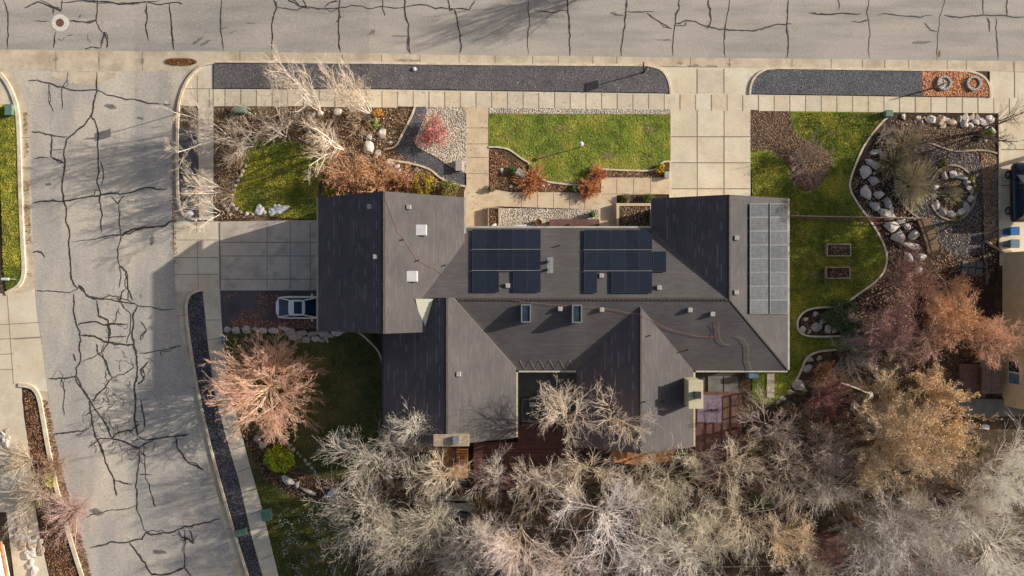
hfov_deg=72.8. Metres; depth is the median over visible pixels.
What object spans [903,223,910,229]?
boulder
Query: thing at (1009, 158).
driveway
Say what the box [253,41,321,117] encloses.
birch tree
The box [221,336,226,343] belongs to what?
utility box
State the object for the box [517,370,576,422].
patio
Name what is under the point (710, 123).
driveway slab
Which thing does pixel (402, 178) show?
copper shrub
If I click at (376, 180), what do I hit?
copper shrub
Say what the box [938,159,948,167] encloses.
ground cover
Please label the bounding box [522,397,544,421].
hot tub
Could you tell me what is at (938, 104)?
pavement slab
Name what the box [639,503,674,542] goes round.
bare shrub
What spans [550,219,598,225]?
garden bench
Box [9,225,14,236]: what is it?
worn grass
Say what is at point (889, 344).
ornamental tree
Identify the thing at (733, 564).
fence
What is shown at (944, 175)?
boulder
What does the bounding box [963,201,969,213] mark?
boulder
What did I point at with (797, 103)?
pavement slab
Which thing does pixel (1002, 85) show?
pavement
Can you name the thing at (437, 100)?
pavement slab
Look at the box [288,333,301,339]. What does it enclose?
boulder
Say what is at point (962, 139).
planting bed
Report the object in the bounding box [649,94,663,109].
pavement slab
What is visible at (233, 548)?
gutter
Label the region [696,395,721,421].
outdoor rug
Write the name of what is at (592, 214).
plant pot
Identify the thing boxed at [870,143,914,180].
ornamental grass
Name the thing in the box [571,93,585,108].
pavement slab
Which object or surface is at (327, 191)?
leafy shrub
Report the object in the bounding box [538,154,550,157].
worn grass
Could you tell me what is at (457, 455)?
bench
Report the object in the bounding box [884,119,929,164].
ornamental grass
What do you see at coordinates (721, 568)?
bare tree
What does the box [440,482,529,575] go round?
bare tree
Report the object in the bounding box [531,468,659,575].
bare tree
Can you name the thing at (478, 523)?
bare tree
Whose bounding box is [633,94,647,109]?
pavement slab
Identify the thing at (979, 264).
paving stone
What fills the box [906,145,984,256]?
gravel path
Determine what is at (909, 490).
bare shrub
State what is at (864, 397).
bare shrub
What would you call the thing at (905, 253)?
boulder
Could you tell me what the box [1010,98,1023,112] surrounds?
pavement slab
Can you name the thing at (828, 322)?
leaf litter
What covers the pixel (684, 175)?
driveway slab
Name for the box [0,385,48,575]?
pavement
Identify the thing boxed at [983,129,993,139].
leafy shrub
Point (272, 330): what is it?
boulder
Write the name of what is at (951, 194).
ornamental grass
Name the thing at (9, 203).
fallen leaves
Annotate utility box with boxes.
[4,104,14,115]
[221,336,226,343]
[234,105,246,113]
[234,527,247,536]
[260,508,272,521]
[455,160,461,170]
[664,171,669,177]
[745,372,757,377]
[883,110,892,117]
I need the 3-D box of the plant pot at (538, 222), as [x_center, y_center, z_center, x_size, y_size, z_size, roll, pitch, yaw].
[2.097,-5.258,55.790,0.560,0.420,0.560,0,90,0]
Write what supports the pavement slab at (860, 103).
on the pavement at (1002, 85)
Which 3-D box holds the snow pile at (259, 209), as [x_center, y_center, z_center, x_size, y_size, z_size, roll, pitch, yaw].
[-20.524,-6.360,56.404,0.734,0.166,0.942,26,90,0]
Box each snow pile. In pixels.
[254,204,264,215]
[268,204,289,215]
[980,424,989,429]
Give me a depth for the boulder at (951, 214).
55.83 m
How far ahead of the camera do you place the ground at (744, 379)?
56.03 m
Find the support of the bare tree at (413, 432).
on the ground at (744, 379)
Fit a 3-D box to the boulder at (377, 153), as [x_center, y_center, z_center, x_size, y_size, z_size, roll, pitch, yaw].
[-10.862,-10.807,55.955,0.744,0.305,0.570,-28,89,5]
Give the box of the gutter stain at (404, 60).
[394,59,419,61]
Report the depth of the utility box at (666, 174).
55.59 m
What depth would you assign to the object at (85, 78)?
57.05 m
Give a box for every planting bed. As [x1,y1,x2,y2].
[214,106,464,221]
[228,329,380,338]
[241,430,351,508]
[751,110,832,191]
[798,114,997,335]
[896,117,996,159]
[896,147,925,211]
[930,166,973,218]
[980,152,996,237]
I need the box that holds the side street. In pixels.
[8,70,236,575]
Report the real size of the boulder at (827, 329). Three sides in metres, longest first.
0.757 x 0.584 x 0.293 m
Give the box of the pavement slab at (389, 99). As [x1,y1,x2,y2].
[382,91,396,107]
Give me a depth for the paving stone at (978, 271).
55.91 m
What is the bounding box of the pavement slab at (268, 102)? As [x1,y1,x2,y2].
[257,90,271,105]
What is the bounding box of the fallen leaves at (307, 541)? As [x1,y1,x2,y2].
[277,506,335,575]
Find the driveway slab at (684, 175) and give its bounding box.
[672,163,696,187]
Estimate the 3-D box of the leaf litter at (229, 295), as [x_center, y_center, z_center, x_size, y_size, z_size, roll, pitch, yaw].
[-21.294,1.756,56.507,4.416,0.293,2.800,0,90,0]
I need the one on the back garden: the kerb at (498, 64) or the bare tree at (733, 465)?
the bare tree at (733, 465)
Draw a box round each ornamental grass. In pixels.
[512,158,550,201]
[577,174,605,201]
[585,161,607,186]
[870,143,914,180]
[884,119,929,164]
[892,147,946,214]
[939,182,963,205]
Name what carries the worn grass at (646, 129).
on the lawn at (524, 126)
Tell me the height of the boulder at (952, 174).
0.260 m
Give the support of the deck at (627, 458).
on the back garden
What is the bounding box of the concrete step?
[767,373,773,397]
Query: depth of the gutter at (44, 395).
57.05 m
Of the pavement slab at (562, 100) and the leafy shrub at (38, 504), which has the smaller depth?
the pavement slab at (562, 100)
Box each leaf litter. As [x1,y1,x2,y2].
[23,112,32,275]
[43,400,90,575]
[164,58,196,65]
[171,144,177,263]
[224,293,276,325]
[232,319,315,328]
[322,337,992,575]
[489,209,497,223]
[621,206,649,225]
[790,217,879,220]
[800,311,874,334]
[830,245,851,254]
[830,268,849,277]
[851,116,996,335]
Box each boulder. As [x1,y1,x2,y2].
[15,527,21,533]
[15,533,25,540]
[17,539,25,546]
[23,550,31,559]
[26,541,32,548]
[29,551,36,557]
[30,566,38,575]
[37,544,44,555]
[224,326,230,332]
[231,327,239,333]
[242,326,249,333]
[253,436,260,441]
[259,327,266,332]
[259,441,266,447]
[268,327,278,333]
[281,475,294,484]
[286,329,295,336]
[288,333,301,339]
[296,330,307,335]
[300,487,311,493]
[302,337,309,342]
[307,331,315,336]
[311,336,319,341]
[320,331,329,337]
[327,488,336,495]
[331,331,343,335]
[333,108,341,114]
[363,141,373,153]
[366,134,371,140]
[373,149,380,156]
[376,128,385,138]
[515,168,525,177]
[791,379,804,389]
[799,326,805,332]
[802,365,812,372]
[807,356,812,361]
[810,322,821,331]
[825,324,830,333]
[859,166,871,178]
[860,185,870,199]
[865,159,873,164]
[868,177,879,185]
[869,202,879,210]
[870,149,879,154]
[871,161,879,169]
[873,191,884,198]
[877,209,895,219]
[883,198,891,208]
[884,221,899,232]
[891,231,905,242]
[896,219,905,223]
[900,242,918,248]
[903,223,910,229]
[904,252,913,262]
[908,230,919,239]
[913,115,920,120]
[915,254,926,259]
[925,115,935,122]
[933,200,939,209]
[935,116,944,125]
[939,207,947,215]
[941,172,947,179]
[946,119,956,124]
[947,211,955,217]
[949,171,956,177]
[955,172,967,179]
[955,208,964,215]
[956,115,961,122]
[960,112,968,122]
[960,121,967,126]
[963,179,970,184]
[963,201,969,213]
[966,185,974,194]
[967,195,973,202]
[968,113,974,120]
[972,118,979,124]
[979,117,986,124]
[985,115,994,123]
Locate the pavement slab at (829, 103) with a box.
[822,96,836,111]
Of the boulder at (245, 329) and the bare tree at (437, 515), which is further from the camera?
the boulder at (245, 329)
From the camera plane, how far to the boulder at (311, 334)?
56.13 m
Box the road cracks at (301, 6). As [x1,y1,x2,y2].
[3,0,1021,57]
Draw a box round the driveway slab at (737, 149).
[725,137,749,161]
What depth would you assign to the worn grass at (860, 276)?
55.97 m
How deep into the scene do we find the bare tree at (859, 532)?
51.95 m
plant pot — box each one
[535,219,541,225]
[589,211,595,218]
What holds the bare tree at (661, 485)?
on the back garden
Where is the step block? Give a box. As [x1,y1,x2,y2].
[599,221,608,225]
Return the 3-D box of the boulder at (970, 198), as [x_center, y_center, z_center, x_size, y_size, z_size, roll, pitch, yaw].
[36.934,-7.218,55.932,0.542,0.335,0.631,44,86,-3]
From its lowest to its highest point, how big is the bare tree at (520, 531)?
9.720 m
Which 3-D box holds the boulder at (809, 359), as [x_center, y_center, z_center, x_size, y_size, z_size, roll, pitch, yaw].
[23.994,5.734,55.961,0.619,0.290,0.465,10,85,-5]
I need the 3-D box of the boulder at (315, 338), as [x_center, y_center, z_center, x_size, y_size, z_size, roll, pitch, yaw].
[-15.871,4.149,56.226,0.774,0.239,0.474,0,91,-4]
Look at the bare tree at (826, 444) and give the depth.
51.97 m
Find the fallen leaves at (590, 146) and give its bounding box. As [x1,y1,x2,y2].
[496,114,657,181]
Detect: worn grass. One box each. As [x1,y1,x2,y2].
[7,146,13,158]
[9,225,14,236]
[257,193,271,197]
[272,167,286,175]
[293,148,305,154]
[496,133,511,137]
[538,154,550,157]
[550,125,568,131]
[600,152,615,159]
[643,124,654,131]
[794,228,806,234]
[808,271,821,280]
[824,129,840,134]
[854,272,863,278]
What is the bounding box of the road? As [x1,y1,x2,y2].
[0,0,1023,60]
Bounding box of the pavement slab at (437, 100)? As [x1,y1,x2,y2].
[429,91,443,106]
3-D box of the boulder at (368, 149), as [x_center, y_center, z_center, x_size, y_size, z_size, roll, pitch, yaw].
[-11.559,-11.308,55.901,0.922,0.443,1.004,0,91,1]
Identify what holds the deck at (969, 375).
on the back garden
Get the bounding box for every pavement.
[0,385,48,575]
[181,64,1023,220]
[203,290,278,575]
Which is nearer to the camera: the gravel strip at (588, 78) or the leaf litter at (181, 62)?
the gravel strip at (588, 78)
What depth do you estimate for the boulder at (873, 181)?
55.78 m
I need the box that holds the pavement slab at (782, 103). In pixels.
[775,95,789,110]
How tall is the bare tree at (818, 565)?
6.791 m
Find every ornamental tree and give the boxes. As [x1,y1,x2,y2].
[843,299,927,351]
[845,321,931,371]
[874,237,946,317]
[905,317,970,370]
[915,273,1004,353]
[925,267,976,305]
[960,311,1023,374]
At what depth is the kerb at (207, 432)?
56.65 m
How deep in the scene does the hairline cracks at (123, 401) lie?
57.04 m
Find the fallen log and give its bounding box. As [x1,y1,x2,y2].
[984,240,1011,252]
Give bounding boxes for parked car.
[276,294,316,320]
[1005,162,1023,221]
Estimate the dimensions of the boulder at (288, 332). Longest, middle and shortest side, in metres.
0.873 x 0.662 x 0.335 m
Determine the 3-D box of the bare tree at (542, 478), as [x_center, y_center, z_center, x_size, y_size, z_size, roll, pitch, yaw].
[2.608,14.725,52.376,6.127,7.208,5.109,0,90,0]
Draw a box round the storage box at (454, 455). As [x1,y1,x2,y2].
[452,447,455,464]
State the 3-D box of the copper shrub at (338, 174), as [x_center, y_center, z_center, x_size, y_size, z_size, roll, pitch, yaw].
[-13.100,-9.292,54.246,5.321,3.716,5.161,-34,90,0]
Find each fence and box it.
[709,538,772,574]
[790,215,926,219]
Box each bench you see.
[456,448,466,465]
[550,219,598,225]
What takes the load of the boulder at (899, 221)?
on the planting bed at (985, 302)
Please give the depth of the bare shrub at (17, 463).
55.95 m
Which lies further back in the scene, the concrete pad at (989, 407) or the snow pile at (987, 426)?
the snow pile at (987, 426)
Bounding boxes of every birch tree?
[151,84,225,179]
[173,188,220,240]
[177,154,223,206]
[187,114,253,165]
[220,60,311,149]
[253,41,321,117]
[298,113,351,183]
[315,54,370,113]
[325,62,375,116]
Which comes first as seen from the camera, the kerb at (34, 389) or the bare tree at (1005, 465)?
the bare tree at (1005, 465)
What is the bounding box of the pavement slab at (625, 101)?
[618,94,632,108]
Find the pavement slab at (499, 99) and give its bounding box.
[492,92,506,107]
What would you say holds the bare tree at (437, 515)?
on the back garden
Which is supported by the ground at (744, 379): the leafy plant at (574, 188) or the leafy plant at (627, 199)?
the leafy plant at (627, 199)
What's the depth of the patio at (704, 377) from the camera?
55.95 m
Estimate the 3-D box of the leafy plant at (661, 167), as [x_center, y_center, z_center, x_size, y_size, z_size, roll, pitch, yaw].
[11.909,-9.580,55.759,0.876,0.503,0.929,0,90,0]
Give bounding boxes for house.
[317,191,789,453]
[1002,251,1023,409]
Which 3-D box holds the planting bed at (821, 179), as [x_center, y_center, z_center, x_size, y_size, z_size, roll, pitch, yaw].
[22.225,-11.548,55.970,8.188,0.001,4.524,38,90,0]
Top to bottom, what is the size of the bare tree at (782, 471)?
6.877 m
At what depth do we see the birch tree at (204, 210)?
54.68 m
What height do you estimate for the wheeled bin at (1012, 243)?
1.020 m
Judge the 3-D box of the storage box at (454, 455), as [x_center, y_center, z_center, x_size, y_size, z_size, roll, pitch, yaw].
[-4.574,13.303,54.885,0.300,0.430,1.340,0,90,0]
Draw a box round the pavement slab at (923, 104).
[916,97,930,112]
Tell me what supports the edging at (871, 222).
on the ground at (744, 379)
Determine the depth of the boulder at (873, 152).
55.91 m
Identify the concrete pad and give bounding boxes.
[0,78,13,104]
[0,288,47,391]
[949,386,1023,415]
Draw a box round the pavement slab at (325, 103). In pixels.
[320,90,334,106]
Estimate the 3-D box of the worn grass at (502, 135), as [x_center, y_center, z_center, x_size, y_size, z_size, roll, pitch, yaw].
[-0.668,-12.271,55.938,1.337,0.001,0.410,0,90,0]
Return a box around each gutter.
[0,50,1023,71]
[0,70,35,292]
[38,390,89,575]
[171,63,203,221]
[176,291,245,575]
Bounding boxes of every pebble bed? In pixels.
[415,107,465,172]
[489,108,670,113]
[499,208,597,225]
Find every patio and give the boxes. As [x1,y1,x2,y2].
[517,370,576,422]
[695,374,739,392]
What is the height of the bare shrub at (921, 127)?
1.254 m
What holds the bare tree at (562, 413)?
on the patio at (529, 385)
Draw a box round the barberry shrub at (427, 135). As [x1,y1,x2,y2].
[414,111,449,148]
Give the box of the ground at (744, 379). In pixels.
[0,63,1001,575]
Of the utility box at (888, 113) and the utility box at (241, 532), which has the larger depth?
the utility box at (241, 532)
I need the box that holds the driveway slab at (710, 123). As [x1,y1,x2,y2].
[698,111,723,135]
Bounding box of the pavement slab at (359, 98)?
[351,91,365,106]
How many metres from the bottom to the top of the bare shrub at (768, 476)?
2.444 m
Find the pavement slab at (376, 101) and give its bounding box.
[367,91,381,106]
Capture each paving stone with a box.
[961,268,967,273]
[962,261,967,266]
[968,268,974,273]
[969,261,975,266]
[975,269,981,274]
[976,262,982,267]
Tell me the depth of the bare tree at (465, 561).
52.17 m
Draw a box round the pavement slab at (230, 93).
[226,89,239,105]
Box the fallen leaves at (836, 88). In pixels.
[759,72,919,94]
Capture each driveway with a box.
[220,220,316,289]
[669,109,750,197]
[999,113,1023,265]
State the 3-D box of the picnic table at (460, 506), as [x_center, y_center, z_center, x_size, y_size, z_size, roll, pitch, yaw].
[-4.503,17.535,55.638,2.769,0.775,1.644,0,90,0]
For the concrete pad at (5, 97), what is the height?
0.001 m
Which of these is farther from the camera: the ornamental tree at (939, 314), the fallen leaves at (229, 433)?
the fallen leaves at (229, 433)
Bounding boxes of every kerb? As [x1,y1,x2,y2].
[0,72,25,294]
[18,383,83,575]
[176,61,213,220]
[185,289,248,575]
[214,61,671,93]
[749,67,991,96]
[998,113,1001,245]
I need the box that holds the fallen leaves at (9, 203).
[1,118,20,277]
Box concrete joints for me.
[0,51,1023,559]
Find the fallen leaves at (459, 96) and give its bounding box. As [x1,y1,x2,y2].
[218,90,643,106]
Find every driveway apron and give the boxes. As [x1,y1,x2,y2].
[174,222,219,290]
[657,66,765,93]
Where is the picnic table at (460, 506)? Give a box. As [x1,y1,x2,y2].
[438,497,472,516]
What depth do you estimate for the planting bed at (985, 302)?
55.99 m
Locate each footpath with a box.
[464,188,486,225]
[466,107,669,225]
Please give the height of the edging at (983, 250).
0.140 m
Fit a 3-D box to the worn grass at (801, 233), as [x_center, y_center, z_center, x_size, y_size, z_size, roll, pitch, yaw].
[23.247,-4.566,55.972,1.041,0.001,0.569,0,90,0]
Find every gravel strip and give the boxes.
[180,128,198,219]
[188,292,262,575]
[214,64,669,92]
[752,69,921,95]
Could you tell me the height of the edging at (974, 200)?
0.150 m
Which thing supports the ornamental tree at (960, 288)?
on the planting bed at (985, 302)
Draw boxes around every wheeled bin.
[1003,227,1019,234]
[1003,239,1019,247]
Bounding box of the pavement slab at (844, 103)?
[837,96,851,111]
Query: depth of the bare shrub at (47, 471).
56.34 m
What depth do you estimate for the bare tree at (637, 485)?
51.39 m
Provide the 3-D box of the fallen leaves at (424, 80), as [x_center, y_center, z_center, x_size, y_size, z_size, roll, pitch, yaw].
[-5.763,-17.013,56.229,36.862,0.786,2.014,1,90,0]
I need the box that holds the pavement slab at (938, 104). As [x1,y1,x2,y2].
[932,97,945,112]
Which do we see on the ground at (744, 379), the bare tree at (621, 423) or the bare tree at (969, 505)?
the bare tree at (621, 423)
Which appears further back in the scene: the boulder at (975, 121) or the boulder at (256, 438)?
the boulder at (256, 438)
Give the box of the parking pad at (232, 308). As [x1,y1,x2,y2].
[220,290,316,328]
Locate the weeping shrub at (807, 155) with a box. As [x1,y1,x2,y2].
[780,131,836,191]
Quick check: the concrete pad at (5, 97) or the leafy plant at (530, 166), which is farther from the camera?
the concrete pad at (5, 97)
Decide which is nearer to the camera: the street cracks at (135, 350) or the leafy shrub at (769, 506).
the leafy shrub at (769, 506)
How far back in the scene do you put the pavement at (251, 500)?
56.60 m
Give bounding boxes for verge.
[22,389,78,575]
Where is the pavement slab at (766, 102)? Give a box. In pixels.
[759,95,773,110]
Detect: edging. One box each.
[358,333,380,359]
[384,106,415,149]
[387,159,465,186]
[489,146,670,185]
[795,349,836,379]
[796,117,888,337]
[841,383,867,392]
[894,143,926,217]
[928,142,997,153]
[931,164,976,220]
[982,229,997,284]
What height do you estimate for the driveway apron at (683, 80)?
0.001 m
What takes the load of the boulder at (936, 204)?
on the planting bed at (956, 181)
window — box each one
[1008,360,1020,373]
[1008,372,1020,385]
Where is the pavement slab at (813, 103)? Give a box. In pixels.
[806,96,820,110]
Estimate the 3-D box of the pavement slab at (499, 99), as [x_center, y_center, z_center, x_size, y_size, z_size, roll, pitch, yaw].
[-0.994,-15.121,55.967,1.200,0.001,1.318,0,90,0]
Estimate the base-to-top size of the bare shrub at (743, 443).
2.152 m
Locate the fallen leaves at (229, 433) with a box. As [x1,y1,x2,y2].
[196,292,256,566]
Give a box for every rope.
[386,200,439,271]
[513,300,716,336]
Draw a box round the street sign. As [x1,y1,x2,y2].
[159,101,179,112]
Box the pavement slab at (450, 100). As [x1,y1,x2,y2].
[445,92,459,106]
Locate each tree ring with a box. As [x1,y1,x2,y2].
[936,75,951,90]
[966,76,981,90]
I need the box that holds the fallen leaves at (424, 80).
[215,63,665,91]
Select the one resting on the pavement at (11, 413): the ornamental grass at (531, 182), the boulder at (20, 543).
the boulder at (20, 543)
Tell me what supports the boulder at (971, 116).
on the planting bed at (962, 139)
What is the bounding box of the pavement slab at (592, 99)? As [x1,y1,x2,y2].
[586,93,600,108]
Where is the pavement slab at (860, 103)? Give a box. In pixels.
[853,96,867,111]
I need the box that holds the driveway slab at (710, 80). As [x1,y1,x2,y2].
[698,69,723,92]
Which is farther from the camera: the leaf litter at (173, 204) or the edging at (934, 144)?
the leaf litter at (173, 204)
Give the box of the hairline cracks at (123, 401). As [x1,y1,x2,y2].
[51,16,196,551]
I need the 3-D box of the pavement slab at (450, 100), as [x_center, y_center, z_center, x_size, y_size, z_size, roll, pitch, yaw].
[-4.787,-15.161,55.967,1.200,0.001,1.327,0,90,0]
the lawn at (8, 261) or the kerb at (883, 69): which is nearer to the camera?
the kerb at (883, 69)
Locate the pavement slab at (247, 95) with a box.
[241,89,255,105]
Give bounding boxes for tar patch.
[89,508,103,515]
[104,104,115,108]
[150,234,153,245]
[153,550,166,553]
[912,41,930,43]
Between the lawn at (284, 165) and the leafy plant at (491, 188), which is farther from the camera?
the lawn at (284, 165)
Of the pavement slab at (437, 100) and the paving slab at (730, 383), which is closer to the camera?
the paving slab at (730, 383)
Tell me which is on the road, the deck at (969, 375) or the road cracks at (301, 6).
the road cracks at (301, 6)
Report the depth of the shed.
56.06 m
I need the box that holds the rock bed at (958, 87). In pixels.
[922,71,988,96]
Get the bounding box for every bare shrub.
[0,433,38,492]
[0,460,65,550]
[30,489,93,549]
[34,452,74,485]
[213,131,252,167]
[215,178,238,211]
[294,102,350,152]
[345,87,377,137]
[369,470,402,512]
[423,515,470,556]
[457,490,500,541]
[528,468,571,504]
[622,466,662,513]
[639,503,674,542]
[674,493,727,543]
[726,431,768,465]
[750,461,797,496]
[774,498,812,534]
[776,400,826,433]
[802,366,864,429]
[812,359,836,383]
[827,328,897,383]
[827,424,864,466]
[827,501,870,535]
[845,383,884,428]
[846,456,881,486]
[877,122,897,152]
[901,481,938,514]
[912,118,942,147]
[949,462,996,511]
[964,433,1003,465]
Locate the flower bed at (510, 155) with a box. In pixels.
[489,149,669,192]
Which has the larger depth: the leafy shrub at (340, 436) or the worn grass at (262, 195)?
the worn grass at (262, 195)
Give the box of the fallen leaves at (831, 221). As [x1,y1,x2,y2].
[754,113,884,390]
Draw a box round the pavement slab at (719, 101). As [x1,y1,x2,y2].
[712,95,726,109]
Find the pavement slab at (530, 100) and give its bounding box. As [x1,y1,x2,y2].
[524,93,537,107]
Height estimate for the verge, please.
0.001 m
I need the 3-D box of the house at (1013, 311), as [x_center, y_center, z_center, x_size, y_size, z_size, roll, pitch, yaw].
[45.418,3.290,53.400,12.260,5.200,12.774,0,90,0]
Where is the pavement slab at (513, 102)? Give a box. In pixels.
[508,92,522,107]
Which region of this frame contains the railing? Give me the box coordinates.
[736,393,740,452]
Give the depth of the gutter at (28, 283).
57.05 m
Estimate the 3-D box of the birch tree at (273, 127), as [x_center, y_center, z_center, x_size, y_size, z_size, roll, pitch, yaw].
[-18.839,-13.425,53.377,6.725,6.034,6.009,-35,90,0]
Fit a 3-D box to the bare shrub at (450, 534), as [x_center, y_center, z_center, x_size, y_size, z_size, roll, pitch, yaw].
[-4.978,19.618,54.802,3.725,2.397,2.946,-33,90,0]
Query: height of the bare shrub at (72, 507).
3.063 m
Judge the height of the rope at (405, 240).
6.593 m
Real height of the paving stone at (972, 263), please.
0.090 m
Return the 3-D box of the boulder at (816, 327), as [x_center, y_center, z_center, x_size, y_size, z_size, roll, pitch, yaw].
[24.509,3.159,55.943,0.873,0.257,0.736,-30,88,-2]
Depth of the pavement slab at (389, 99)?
55.97 m
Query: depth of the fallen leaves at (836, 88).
55.86 m
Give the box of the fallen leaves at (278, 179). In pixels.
[239,142,319,215]
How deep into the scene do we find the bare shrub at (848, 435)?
55.11 m
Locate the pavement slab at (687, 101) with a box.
[681,94,694,108]
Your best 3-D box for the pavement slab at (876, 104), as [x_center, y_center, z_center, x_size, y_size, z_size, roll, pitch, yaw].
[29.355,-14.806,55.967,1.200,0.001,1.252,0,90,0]
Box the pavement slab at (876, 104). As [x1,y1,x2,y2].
[869,97,883,111]
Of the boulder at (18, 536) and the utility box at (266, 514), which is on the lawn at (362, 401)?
the utility box at (266, 514)
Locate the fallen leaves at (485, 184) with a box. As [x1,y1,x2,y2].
[468,121,654,217]
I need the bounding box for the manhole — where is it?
[51,14,67,30]
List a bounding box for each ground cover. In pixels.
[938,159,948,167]
[950,214,961,222]
[964,173,974,182]
[973,184,979,193]
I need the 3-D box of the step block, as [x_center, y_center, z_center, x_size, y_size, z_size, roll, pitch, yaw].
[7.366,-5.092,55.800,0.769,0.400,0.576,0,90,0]
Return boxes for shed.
[0,541,9,575]
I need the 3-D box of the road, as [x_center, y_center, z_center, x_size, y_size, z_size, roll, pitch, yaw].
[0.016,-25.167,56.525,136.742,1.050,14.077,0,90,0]
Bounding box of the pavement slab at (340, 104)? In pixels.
[335,90,349,106]
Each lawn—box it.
[0,105,20,289]
[225,333,383,575]
[234,138,325,218]
[489,113,670,183]
[751,111,885,403]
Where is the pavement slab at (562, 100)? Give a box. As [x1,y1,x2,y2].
[555,93,569,108]
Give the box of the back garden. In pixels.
[352,336,1023,575]
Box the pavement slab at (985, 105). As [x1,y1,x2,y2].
[979,98,992,112]
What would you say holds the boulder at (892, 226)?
on the planting bed at (985, 302)
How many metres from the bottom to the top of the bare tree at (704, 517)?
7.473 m
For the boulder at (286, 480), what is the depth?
56.26 m
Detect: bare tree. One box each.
[197,323,326,450]
[303,468,408,575]
[312,411,423,497]
[359,507,433,575]
[367,398,440,501]
[389,482,468,564]
[397,444,474,505]
[424,514,493,575]
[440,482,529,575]
[460,443,511,501]
[461,506,516,549]
[475,510,578,575]
[506,456,575,523]
[513,519,615,575]
[523,380,602,454]
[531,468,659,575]
[541,445,633,516]
[581,372,664,454]
[605,451,674,533]
[607,506,690,575]
[619,432,717,532]
[623,497,754,575]
[671,440,726,472]
[674,492,751,566]
[701,429,780,503]
[705,473,795,571]
[710,558,757,575]
[733,385,804,467]
[748,431,830,524]
[755,506,822,571]
[773,527,837,575]
[788,451,881,518]
[797,418,858,515]
[828,489,936,575]
[832,498,899,575]
[859,482,950,557]
[884,491,981,575]
[910,525,984,575]
[931,499,1023,575]
[936,468,1023,557]
[955,410,1023,525]
[976,95,1023,152]
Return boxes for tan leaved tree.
[844,362,1003,511]
[905,360,980,426]
[910,409,985,466]
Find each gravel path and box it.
[395,107,464,184]
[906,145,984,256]
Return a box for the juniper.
[820,297,865,338]
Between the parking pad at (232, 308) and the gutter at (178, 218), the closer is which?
the parking pad at (232, 308)
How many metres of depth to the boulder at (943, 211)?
55.87 m
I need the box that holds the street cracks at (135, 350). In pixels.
[28,73,219,575]
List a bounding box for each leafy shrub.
[34,496,43,506]
[39,472,54,487]
[263,443,294,472]
[322,183,335,194]
[332,426,354,448]
[368,117,379,129]
[372,108,383,120]
[410,171,435,194]
[437,180,460,195]
[671,514,688,533]
[750,491,774,511]
[958,435,981,460]
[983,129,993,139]
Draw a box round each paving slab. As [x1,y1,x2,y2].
[708,376,722,391]
[724,376,737,392]
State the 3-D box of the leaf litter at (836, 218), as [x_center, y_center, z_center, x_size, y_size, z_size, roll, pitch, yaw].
[25.933,-5.581,55.785,7.300,0.080,0.236,2,90,0]
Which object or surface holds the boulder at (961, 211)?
on the planting bed at (956, 181)
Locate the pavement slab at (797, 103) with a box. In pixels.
[790,96,804,110]
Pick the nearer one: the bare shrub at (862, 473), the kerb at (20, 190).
the bare shrub at (862, 473)
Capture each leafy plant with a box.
[487,184,494,191]
[509,166,514,173]
[525,164,531,171]
[570,186,577,191]
[620,194,629,202]
[642,193,653,202]
[656,163,664,173]
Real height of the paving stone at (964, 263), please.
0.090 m
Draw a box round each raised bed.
[488,207,498,225]
[616,203,650,227]
[824,267,850,278]
[825,244,850,256]
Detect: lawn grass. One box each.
[254,480,348,575]
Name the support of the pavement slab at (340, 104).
on the pavement at (1002, 85)
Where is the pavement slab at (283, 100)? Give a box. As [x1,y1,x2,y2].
[273,90,286,106]
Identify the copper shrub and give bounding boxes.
[316,138,388,194]
[352,150,413,192]
[379,163,416,191]
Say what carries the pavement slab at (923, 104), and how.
on the pavement at (1002, 85)
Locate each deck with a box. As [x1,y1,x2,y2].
[433,446,467,477]
[474,423,582,489]
[612,449,675,465]
[693,392,736,484]
[788,533,844,575]
[957,364,985,397]
[978,352,1001,393]
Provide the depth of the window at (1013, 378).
54.62 m
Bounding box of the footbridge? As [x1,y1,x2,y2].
[917,216,942,253]
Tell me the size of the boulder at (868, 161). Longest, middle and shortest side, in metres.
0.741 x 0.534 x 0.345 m
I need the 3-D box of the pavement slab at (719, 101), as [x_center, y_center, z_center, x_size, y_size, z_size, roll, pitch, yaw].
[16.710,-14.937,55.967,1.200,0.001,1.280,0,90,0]
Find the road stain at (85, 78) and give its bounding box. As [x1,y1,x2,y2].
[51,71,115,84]
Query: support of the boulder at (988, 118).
on the planting bed at (962, 139)
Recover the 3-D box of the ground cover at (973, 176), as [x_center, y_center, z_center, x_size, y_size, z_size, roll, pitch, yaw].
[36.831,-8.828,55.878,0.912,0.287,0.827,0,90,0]
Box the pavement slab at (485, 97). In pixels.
[477,92,490,107]

